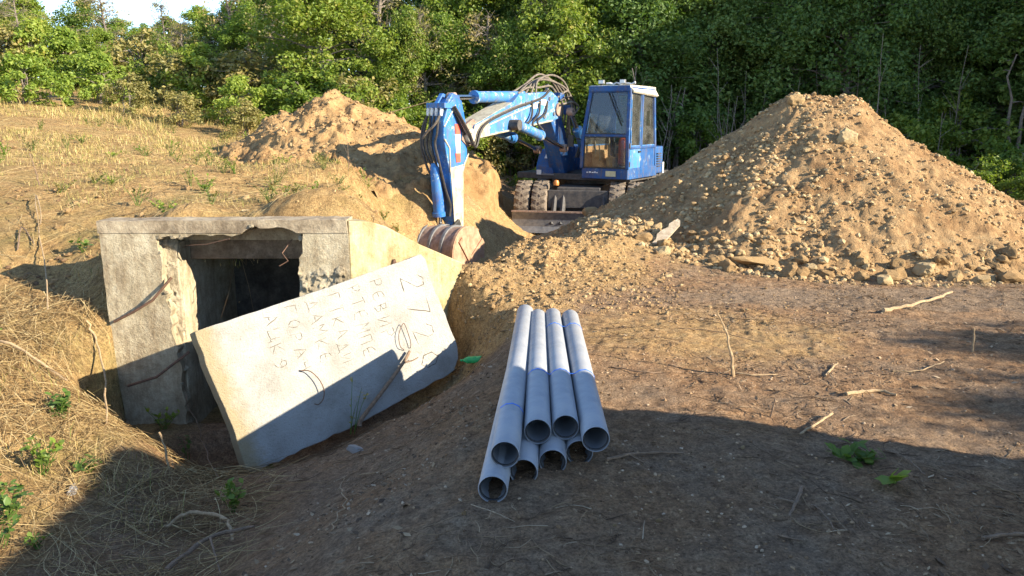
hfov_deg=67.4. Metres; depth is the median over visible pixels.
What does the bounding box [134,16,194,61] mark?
scrub tree
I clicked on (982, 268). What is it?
earth clod
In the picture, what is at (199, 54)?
bush
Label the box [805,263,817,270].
earth block
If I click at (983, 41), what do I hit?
forest tree
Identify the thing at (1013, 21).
forest tree
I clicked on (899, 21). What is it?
forest tree
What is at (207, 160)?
field weed
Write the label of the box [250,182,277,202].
field weed
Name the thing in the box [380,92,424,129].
bush
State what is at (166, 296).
concrete culvert
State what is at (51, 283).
field soil
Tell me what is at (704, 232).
earth clod
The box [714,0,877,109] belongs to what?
forest tree
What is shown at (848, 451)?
wilted plant
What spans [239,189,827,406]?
loose soil
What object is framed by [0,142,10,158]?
field weed
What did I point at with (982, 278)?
earth block
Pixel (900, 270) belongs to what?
earth block
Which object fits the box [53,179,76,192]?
field weed
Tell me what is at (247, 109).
bush
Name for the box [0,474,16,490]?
bank weed
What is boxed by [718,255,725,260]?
earth block
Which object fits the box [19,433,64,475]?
green weed
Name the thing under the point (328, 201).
dirt mound
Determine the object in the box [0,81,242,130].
tall grass
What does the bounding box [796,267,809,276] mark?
earth block
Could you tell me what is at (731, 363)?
dry stalk
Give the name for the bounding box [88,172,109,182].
field weed
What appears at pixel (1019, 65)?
forest tree
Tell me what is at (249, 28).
scrub tree
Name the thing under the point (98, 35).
scrub tree
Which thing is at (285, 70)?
bush
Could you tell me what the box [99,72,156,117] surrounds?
bush
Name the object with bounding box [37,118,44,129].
field weed
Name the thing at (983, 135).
bush
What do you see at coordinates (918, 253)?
earth clod
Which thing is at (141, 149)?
field weed
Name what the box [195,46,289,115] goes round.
bush
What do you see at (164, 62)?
bush
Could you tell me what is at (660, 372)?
root
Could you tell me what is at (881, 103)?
sapling
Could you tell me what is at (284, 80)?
bush
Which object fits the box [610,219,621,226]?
earth clod
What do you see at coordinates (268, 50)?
scrub tree
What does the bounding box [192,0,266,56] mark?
scrub tree
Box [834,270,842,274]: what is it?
earth clod
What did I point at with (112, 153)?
field weed
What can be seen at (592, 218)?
earth clod
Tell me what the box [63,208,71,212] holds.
field clod
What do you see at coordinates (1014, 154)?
bush
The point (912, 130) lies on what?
bush
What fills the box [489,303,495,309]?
sandy clod
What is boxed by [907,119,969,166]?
bush
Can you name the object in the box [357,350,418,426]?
branch
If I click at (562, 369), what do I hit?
plastic strap
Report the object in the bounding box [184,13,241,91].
scrub tree
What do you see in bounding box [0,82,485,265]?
dry grass
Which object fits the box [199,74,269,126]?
bush
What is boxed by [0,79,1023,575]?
ground
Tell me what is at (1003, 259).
earth block
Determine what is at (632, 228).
earth clod
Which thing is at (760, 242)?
earth clod
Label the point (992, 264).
earth block
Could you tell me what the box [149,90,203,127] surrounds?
bush
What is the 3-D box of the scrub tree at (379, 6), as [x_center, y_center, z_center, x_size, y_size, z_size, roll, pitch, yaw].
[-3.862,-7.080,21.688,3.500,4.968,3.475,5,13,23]
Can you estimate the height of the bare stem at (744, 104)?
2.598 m
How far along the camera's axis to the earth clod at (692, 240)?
8.85 m
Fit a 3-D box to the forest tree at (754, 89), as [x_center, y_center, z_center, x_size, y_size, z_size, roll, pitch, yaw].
[7.668,-7.253,21.511,4.886,7.279,4.763,-11,16,-42]
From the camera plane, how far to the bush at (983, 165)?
13.61 m
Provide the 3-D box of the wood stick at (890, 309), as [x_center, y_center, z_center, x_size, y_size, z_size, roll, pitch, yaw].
[3.558,0.122,6.657,1.044,0.063,0.089,-7,14,-31]
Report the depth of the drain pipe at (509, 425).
3.83 m
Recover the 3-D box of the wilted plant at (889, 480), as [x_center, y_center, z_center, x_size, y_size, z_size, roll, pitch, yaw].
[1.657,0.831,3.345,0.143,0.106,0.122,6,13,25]
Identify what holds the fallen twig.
on the ground at (500, 229)
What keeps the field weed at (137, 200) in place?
on the ground at (500, 229)
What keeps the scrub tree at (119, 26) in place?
on the ground at (500, 229)
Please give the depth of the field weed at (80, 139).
12.65 m
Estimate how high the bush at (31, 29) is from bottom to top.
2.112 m
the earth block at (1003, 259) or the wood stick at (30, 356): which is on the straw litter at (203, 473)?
the wood stick at (30, 356)
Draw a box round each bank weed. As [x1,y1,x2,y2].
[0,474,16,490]
[0,514,21,547]
[67,454,102,472]
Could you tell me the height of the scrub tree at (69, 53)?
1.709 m
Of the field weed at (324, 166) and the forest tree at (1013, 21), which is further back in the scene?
the forest tree at (1013, 21)
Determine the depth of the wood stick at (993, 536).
2.95 m
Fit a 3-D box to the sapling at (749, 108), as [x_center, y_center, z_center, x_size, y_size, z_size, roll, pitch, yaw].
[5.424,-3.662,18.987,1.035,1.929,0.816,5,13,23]
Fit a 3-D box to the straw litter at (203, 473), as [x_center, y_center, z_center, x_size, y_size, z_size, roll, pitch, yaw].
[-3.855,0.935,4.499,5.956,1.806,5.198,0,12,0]
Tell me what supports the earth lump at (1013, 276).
on the spoil heap at (738, 213)
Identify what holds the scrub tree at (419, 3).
on the ground at (500, 229)
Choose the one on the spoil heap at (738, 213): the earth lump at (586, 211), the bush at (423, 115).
the earth lump at (586, 211)
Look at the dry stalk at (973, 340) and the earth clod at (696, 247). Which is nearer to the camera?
the dry stalk at (973, 340)
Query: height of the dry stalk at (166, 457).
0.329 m
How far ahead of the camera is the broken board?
8.91 m
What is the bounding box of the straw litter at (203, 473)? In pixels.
[0,263,317,575]
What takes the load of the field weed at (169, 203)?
on the ground at (500, 229)
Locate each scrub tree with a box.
[0,0,55,51]
[0,0,62,67]
[0,5,23,41]
[42,33,88,67]
[52,0,110,52]
[67,0,136,63]
[78,27,133,66]
[101,15,139,72]
[129,22,151,41]
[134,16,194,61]
[139,0,192,63]
[142,30,172,84]
[151,13,205,89]
[173,4,215,86]
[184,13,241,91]
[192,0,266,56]
[206,0,281,93]
[211,0,236,49]
[219,0,279,68]
[235,0,332,72]
[243,0,406,109]
[260,32,333,95]
[261,0,385,81]
[302,0,416,105]
[326,0,416,100]
[329,0,428,94]
[361,0,499,95]
[363,4,438,114]
[387,3,469,117]
[404,0,511,112]
[405,11,511,116]
[435,10,522,156]
[467,19,564,167]
[483,0,667,124]
[494,0,585,144]
[502,0,633,164]
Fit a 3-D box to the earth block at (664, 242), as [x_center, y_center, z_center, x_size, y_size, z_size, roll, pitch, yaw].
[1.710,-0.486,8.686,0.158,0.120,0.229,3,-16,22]
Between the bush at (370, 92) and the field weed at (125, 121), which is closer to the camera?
the field weed at (125, 121)
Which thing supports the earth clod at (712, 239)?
on the spoil heap at (738, 213)
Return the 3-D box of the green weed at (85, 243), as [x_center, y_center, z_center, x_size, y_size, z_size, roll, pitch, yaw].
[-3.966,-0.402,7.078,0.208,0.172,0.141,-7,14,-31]
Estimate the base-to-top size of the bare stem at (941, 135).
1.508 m
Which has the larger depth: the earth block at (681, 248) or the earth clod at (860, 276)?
the earth block at (681, 248)
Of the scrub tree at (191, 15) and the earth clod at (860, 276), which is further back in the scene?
the scrub tree at (191, 15)
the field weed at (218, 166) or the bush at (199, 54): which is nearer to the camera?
the field weed at (218, 166)
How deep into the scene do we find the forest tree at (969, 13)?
18.16 m
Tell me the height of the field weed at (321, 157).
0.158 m
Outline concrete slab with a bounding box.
[190,254,457,471]
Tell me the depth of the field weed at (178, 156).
11.67 m
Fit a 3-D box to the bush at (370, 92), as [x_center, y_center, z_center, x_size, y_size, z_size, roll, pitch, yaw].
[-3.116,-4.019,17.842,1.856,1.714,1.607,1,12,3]
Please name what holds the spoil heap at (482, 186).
on the ground at (500, 229)
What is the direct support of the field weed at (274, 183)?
on the ground at (500, 229)
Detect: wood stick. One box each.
[0,340,67,380]
[17,227,34,249]
[35,194,48,309]
[85,320,107,424]
[164,525,254,573]
[165,510,233,540]
[185,393,218,476]
[331,477,347,529]
[358,459,404,475]
[605,451,683,463]
[777,534,803,540]
[778,485,803,517]
[799,412,832,434]
[813,502,834,529]
[824,362,837,382]
[845,389,896,395]
[882,291,952,311]
[883,448,925,474]
[893,361,944,371]
[981,532,1023,540]
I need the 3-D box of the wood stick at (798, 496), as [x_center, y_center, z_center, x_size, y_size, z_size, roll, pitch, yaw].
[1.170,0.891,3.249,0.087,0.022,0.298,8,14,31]
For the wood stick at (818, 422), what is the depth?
4.01 m
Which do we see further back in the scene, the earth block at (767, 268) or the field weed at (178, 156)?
the field weed at (178, 156)
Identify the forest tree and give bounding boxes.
[410,0,519,92]
[486,0,562,103]
[558,0,748,164]
[560,0,768,160]
[582,0,821,146]
[637,0,787,160]
[685,0,887,140]
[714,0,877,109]
[722,9,859,109]
[750,0,945,131]
[773,0,1004,132]
[812,0,1023,153]
[864,0,993,156]
[925,0,1023,162]
[931,2,1020,134]
[972,7,1023,128]
[977,34,1023,105]
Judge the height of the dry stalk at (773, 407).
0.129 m
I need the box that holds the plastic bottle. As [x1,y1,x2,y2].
[460,356,481,363]
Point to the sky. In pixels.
(142, 8)
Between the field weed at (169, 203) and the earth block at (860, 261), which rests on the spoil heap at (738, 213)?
the earth block at (860, 261)
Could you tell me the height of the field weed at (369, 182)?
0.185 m
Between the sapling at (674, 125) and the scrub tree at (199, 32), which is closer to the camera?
the sapling at (674, 125)
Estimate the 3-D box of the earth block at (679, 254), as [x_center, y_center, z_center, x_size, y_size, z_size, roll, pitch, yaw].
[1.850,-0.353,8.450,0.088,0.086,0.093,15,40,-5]
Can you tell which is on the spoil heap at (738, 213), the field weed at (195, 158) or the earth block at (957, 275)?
the earth block at (957, 275)
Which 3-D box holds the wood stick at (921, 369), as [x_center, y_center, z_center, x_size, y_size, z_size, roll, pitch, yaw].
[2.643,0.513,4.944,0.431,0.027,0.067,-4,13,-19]
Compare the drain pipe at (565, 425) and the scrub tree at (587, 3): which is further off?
the scrub tree at (587, 3)
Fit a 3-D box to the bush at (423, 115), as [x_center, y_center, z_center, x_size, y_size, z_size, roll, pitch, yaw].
[-1.689,-3.932,18.830,2.022,1.585,2.730,-3,12,-12]
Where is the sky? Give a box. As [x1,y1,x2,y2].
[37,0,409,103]
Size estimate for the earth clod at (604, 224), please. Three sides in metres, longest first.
0.178 x 0.172 x 0.141 m
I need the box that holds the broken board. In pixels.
[652,219,679,244]
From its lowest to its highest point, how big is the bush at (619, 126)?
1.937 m
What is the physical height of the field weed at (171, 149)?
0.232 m
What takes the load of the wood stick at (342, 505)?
on the ground at (500, 229)
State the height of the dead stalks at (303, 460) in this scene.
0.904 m
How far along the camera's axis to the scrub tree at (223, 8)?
25.45 m
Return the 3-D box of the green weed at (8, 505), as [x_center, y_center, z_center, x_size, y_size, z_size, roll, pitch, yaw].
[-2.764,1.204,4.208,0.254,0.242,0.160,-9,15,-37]
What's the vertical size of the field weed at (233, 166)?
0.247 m
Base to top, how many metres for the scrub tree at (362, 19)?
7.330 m
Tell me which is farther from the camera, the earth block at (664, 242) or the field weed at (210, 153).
the field weed at (210, 153)
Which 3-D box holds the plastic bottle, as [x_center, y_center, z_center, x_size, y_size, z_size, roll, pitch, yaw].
[-0.337,0.603,6.450,0.218,0.064,0.063,-6,9,26]
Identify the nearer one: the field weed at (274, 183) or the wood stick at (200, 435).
the wood stick at (200, 435)
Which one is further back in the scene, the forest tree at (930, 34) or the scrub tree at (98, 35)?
the scrub tree at (98, 35)
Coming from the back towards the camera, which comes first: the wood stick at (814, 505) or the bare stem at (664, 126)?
the bare stem at (664, 126)
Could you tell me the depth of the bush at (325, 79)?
17.71 m
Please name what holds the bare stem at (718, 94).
on the ground at (500, 229)
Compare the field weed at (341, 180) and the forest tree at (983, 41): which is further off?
the forest tree at (983, 41)
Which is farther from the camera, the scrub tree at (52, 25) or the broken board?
the scrub tree at (52, 25)
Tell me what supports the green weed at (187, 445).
on the ground at (500, 229)
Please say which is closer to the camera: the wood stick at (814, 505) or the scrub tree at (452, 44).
the wood stick at (814, 505)
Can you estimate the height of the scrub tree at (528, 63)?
3.695 m
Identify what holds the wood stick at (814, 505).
on the ground at (500, 229)
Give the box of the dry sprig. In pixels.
[349,377,368,433]
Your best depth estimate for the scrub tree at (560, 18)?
18.59 m
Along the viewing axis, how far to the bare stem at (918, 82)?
16.84 m
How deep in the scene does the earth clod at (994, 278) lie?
7.61 m
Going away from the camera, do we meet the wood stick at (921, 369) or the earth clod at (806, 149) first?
the wood stick at (921, 369)
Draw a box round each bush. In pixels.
[0,16,81,84]
[0,24,47,82]
[0,51,74,106]
[24,25,91,88]
[58,49,138,103]
[60,47,133,93]
[61,53,91,88]
[90,27,178,96]
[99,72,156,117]
[124,37,189,97]
[130,51,204,105]
[132,60,150,93]
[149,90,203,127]
[159,41,236,109]
[174,49,269,110]
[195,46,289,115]
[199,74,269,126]
[219,98,265,138]
[258,63,297,109]
[259,60,376,116]
[260,71,330,115]
[305,71,399,110]
[343,76,418,125]
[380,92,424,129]
[409,95,490,150]
[467,140,506,161]
[479,130,537,176]
[489,125,574,185]
[582,113,664,167]
[664,108,725,169]
[881,111,953,160]
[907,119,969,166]
[916,89,1022,168]
[962,154,1015,190]
[982,139,1023,193]
[998,174,1023,200]
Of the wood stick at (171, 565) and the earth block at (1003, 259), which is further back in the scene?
the earth block at (1003, 259)
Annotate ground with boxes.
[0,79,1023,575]
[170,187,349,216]
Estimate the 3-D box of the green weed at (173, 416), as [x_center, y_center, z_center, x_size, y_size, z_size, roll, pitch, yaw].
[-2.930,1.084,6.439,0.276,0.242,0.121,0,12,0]
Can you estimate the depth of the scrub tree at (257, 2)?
22.97 m
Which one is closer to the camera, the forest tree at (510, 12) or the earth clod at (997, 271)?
the earth clod at (997, 271)
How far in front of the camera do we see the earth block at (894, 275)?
7.64 m
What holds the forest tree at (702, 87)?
on the ground at (500, 229)
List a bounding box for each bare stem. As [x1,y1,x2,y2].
[659,100,671,147]
[659,125,672,169]
[663,89,680,161]
[707,117,723,139]
[710,53,726,139]
[734,71,746,125]
[877,33,886,113]
[918,45,933,120]
[938,114,951,153]
[943,45,971,154]
[950,81,961,158]
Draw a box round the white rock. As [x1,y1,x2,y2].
[346,444,362,452]
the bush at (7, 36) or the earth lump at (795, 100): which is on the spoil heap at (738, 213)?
the earth lump at (795, 100)
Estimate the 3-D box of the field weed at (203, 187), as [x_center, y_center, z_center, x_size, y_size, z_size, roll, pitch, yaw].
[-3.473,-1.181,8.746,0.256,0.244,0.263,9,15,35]
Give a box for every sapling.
[618,63,658,126]
[656,84,692,170]
[712,100,752,134]
[868,94,884,112]
[984,54,1023,160]
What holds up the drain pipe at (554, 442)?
on the ground at (500, 229)
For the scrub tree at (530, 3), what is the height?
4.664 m
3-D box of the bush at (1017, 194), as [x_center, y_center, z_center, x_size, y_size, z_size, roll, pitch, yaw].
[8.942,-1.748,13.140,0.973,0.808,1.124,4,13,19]
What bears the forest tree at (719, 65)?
on the ground at (500, 229)
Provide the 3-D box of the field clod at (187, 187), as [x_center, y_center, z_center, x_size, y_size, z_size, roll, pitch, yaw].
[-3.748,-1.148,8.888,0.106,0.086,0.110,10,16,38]
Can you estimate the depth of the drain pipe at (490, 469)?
3.27 m
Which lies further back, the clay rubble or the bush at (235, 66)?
the bush at (235, 66)
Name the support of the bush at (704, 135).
on the ground at (500, 229)
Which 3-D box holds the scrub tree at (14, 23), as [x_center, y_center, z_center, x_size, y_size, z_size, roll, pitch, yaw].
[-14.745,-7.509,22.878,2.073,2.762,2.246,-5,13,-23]
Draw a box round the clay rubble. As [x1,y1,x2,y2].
[196,89,430,167]
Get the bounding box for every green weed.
[0,484,33,526]
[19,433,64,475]
[23,532,52,549]
[44,388,70,418]
[68,237,92,252]
[144,407,179,430]
[178,435,191,460]
[214,477,245,512]
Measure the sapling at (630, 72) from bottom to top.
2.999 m
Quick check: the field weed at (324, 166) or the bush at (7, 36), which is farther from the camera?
the bush at (7, 36)
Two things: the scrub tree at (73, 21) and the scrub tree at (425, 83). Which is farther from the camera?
the scrub tree at (73, 21)
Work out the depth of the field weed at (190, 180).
9.00 m
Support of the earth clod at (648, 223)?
on the ground at (500, 229)
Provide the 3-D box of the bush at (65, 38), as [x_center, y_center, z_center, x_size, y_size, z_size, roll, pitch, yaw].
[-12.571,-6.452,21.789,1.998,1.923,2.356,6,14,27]
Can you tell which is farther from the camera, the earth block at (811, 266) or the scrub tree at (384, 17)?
the scrub tree at (384, 17)
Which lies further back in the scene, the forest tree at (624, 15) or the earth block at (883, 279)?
the forest tree at (624, 15)
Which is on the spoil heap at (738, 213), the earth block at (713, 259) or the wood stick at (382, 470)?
the earth block at (713, 259)
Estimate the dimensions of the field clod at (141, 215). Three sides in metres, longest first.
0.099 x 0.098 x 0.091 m
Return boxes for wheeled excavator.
[417,73,667,263]
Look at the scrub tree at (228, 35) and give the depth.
21.79 m
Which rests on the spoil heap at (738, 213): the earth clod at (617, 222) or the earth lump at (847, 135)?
the earth lump at (847, 135)
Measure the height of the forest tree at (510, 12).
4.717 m
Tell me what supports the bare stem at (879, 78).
on the ground at (500, 229)
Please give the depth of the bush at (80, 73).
21.18 m
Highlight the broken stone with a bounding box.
[66,483,77,495]
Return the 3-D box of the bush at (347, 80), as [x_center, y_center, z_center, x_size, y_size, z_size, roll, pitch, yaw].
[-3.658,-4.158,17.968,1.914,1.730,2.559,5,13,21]
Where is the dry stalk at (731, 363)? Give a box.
[716,310,734,376]
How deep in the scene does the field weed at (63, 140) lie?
11.45 m
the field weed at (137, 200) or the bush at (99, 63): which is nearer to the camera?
the field weed at (137, 200)
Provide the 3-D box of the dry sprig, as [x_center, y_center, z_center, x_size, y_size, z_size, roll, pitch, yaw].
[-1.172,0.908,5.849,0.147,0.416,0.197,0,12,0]
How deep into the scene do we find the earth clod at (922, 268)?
7.78 m
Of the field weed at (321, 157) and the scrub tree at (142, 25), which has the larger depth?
the scrub tree at (142, 25)
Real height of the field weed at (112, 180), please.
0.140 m
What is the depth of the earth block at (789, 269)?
7.76 m
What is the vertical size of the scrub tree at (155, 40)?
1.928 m
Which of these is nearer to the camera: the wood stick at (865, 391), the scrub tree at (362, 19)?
the wood stick at (865, 391)
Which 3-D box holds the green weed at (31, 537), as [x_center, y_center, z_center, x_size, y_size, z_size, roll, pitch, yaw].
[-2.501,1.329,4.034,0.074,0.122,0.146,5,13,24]
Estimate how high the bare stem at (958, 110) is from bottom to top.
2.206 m
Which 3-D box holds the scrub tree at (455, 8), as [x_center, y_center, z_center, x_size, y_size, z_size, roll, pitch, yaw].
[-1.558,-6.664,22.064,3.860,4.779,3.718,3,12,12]
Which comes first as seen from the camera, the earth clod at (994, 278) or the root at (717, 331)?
the root at (717, 331)
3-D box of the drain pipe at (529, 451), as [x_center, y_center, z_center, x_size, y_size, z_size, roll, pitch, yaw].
[0.125,0.561,4.490,0.125,0.125,2.365,1,12,4]
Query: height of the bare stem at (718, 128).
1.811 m
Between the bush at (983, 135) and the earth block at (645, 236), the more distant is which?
the bush at (983, 135)
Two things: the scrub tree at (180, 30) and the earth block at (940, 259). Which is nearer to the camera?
the earth block at (940, 259)
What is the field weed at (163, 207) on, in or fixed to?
on the ground at (500, 229)
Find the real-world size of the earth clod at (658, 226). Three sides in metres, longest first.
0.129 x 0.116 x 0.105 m
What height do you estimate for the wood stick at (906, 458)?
0.015 m
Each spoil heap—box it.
[218,89,503,216]
[530,93,1023,278]
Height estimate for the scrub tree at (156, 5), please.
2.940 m
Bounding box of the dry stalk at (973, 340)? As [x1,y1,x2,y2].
[971,328,974,351]
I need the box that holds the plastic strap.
[528,368,594,377]
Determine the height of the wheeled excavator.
3.372 m
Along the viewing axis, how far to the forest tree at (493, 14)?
24.25 m
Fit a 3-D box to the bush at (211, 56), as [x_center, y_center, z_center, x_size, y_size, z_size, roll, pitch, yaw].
[-7.452,-5.242,19.835,2.630,1.805,1.967,-2,12,-8]
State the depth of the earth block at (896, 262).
7.94 m
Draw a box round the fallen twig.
[736,372,777,375]
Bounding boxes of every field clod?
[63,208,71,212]
[136,212,144,217]
[183,185,193,190]
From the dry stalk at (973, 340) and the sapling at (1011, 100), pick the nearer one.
the dry stalk at (973, 340)
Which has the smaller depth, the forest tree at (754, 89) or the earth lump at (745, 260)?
the earth lump at (745, 260)
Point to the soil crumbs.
(610, 510)
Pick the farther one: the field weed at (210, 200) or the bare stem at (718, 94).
the bare stem at (718, 94)
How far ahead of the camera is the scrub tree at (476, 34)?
19.20 m
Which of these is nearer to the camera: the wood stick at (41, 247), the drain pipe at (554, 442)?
the drain pipe at (554, 442)
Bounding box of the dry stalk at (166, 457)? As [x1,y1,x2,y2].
[158,432,170,473]
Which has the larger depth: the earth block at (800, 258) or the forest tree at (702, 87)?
the forest tree at (702, 87)
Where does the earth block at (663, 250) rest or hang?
on the ground at (500, 229)
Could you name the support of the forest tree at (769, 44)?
on the ground at (500, 229)
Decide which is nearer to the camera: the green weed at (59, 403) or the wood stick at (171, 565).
the wood stick at (171, 565)
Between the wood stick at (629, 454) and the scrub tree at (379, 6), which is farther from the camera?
the scrub tree at (379, 6)
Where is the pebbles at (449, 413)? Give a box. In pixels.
[227,195,1023,575]
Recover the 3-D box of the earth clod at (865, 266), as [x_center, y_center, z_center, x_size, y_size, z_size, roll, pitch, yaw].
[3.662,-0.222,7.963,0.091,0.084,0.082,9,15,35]
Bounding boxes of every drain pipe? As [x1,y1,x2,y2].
[478,376,510,501]
[490,304,532,467]
[510,396,539,479]
[524,309,550,443]
[539,404,566,469]
[545,308,578,439]
[561,310,609,451]
[566,390,592,461]
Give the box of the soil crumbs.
[244,222,1023,575]
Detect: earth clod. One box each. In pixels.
[587,215,598,221]
[598,221,610,228]
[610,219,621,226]
[626,219,635,224]
[628,225,636,231]
[633,228,641,232]
[644,221,653,226]
[652,222,661,229]
[687,230,697,235]
[689,235,701,243]
[689,245,700,251]
[700,230,707,235]
[709,236,718,243]
[712,187,718,191]
[757,239,764,244]
[803,147,810,152]
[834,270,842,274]
[853,271,869,280]
[855,251,864,258]
[862,263,869,270]
[912,262,935,275]
[915,251,922,255]
[966,263,975,270]
[976,266,987,271]
[989,274,996,281]
[994,267,1005,274]
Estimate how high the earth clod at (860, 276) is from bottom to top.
0.150 m
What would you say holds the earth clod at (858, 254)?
on the spoil heap at (738, 213)
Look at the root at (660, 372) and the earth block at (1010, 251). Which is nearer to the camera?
the root at (660, 372)
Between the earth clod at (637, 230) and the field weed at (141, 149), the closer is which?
the earth clod at (637, 230)
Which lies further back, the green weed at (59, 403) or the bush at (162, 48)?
the bush at (162, 48)
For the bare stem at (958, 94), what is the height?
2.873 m
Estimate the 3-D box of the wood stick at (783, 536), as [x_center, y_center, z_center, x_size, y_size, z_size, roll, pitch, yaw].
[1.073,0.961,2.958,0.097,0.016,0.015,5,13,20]
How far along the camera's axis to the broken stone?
4.67 m
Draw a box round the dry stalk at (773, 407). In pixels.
[770,397,775,416]
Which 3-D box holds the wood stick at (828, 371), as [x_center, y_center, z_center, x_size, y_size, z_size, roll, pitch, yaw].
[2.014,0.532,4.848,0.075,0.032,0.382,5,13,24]
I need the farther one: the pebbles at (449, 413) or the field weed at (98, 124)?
the field weed at (98, 124)
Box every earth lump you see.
[582,207,597,215]
[731,256,778,265]
[787,93,804,106]
[837,127,857,143]
[996,269,1023,282]
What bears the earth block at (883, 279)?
on the ground at (500, 229)
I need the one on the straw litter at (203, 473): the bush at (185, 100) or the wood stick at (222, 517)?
the wood stick at (222, 517)
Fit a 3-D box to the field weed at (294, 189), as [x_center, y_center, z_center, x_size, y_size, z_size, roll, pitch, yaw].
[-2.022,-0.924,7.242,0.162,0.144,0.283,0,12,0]
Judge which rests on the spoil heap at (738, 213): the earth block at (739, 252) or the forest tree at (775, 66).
the earth block at (739, 252)
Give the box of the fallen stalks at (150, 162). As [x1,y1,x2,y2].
[0,98,398,311]
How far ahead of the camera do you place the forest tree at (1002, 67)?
18.49 m
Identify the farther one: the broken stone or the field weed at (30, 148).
the field weed at (30, 148)
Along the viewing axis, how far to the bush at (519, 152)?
18.93 m
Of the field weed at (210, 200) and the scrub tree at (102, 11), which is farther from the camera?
the scrub tree at (102, 11)
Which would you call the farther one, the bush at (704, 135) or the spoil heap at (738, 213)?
the bush at (704, 135)
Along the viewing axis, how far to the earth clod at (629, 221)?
9.65 m
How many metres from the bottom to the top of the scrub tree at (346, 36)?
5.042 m
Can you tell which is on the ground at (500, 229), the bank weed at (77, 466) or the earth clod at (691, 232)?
the bank weed at (77, 466)
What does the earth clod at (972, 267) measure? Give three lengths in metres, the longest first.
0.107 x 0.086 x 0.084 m
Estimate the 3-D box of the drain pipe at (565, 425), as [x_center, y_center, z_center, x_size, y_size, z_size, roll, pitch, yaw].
[0.274,0.426,4.609,0.125,0.125,2.171,0,12,1]
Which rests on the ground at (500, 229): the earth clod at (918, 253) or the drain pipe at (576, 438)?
the drain pipe at (576, 438)
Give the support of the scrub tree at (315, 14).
on the ground at (500, 229)
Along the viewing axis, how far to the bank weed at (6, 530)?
3.99 m
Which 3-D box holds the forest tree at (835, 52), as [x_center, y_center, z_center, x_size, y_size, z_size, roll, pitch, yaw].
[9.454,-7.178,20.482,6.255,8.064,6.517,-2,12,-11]
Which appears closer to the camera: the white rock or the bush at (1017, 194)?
the white rock
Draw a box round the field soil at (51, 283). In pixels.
[0,134,359,289]
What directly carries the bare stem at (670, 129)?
on the ground at (500, 229)
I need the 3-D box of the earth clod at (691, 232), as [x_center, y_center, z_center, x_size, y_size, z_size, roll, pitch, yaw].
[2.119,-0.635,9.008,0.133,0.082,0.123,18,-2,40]
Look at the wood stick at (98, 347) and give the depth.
6.03 m
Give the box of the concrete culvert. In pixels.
[96,216,461,425]
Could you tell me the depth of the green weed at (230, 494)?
4.66 m
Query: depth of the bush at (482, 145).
18.96 m
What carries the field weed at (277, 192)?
on the ground at (500, 229)
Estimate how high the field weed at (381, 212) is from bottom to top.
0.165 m
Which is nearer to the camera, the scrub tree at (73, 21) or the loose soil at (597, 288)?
the loose soil at (597, 288)
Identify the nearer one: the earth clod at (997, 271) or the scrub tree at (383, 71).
the earth clod at (997, 271)
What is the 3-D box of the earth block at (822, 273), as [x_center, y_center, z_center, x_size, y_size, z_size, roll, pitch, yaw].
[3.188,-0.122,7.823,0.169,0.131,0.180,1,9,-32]
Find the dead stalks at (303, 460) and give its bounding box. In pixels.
[198,349,508,528]
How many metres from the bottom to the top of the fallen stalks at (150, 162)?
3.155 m
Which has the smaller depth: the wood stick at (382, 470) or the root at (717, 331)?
the wood stick at (382, 470)
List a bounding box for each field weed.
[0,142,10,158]
[20,137,39,150]
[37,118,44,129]
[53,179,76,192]
[62,134,72,149]
[71,135,91,143]
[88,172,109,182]
[94,116,104,126]
[100,174,123,184]
[105,150,121,157]
[123,183,150,205]
[124,118,130,128]
[133,145,146,154]
[146,197,178,212]
[151,197,176,212]
[163,144,180,156]
[171,148,186,161]
[181,167,194,185]
[189,153,201,164]
[191,173,217,193]
[202,144,212,156]
[202,153,217,164]
[203,186,218,204]
[210,159,231,172]
[222,157,236,173]
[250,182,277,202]
[264,176,281,186]
[268,183,291,195]
[269,164,287,184]
[292,183,306,193]
[313,152,327,161]
[314,155,328,169]
[328,172,345,183]
[362,176,374,187]
[380,210,388,220]
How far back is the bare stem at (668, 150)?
17.48 m
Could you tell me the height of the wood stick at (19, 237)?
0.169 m
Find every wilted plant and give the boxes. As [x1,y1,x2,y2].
[824,438,885,468]
[874,468,911,485]
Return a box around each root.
[611,366,728,376]
[681,328,759,341]
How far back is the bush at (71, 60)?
20.84 m
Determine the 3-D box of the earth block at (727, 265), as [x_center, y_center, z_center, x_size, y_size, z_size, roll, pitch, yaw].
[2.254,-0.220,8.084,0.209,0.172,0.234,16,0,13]
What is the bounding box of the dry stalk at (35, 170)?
[29,153,39,184]
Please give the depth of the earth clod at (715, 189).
9.52 m
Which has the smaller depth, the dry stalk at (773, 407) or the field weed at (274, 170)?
the dry stalk at (773, 407)
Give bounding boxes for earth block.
[634,232,652,241]
[654,246,670,254]
[657,239,669,246]
[676,252,683,258]
[677,246,685,251]
[708,254,720,264]
[716,258,735,272]
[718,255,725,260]
[735,249,744,255]
[763,264,771,272]
[779,262,797,276]
[795,253,808,264]
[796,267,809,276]
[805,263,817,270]
[817,269,834,277]
[855,257,866,265]
[877,274,893,284]
[881,269,900,280]
[889,257,905,269]
[894,266,906,277]
[934,254,951,266]
[947,270,962,281]
[969,275,992,282]
[985,261,1001,268]
[995,254,1010,263]
[1002,245,1017,258]

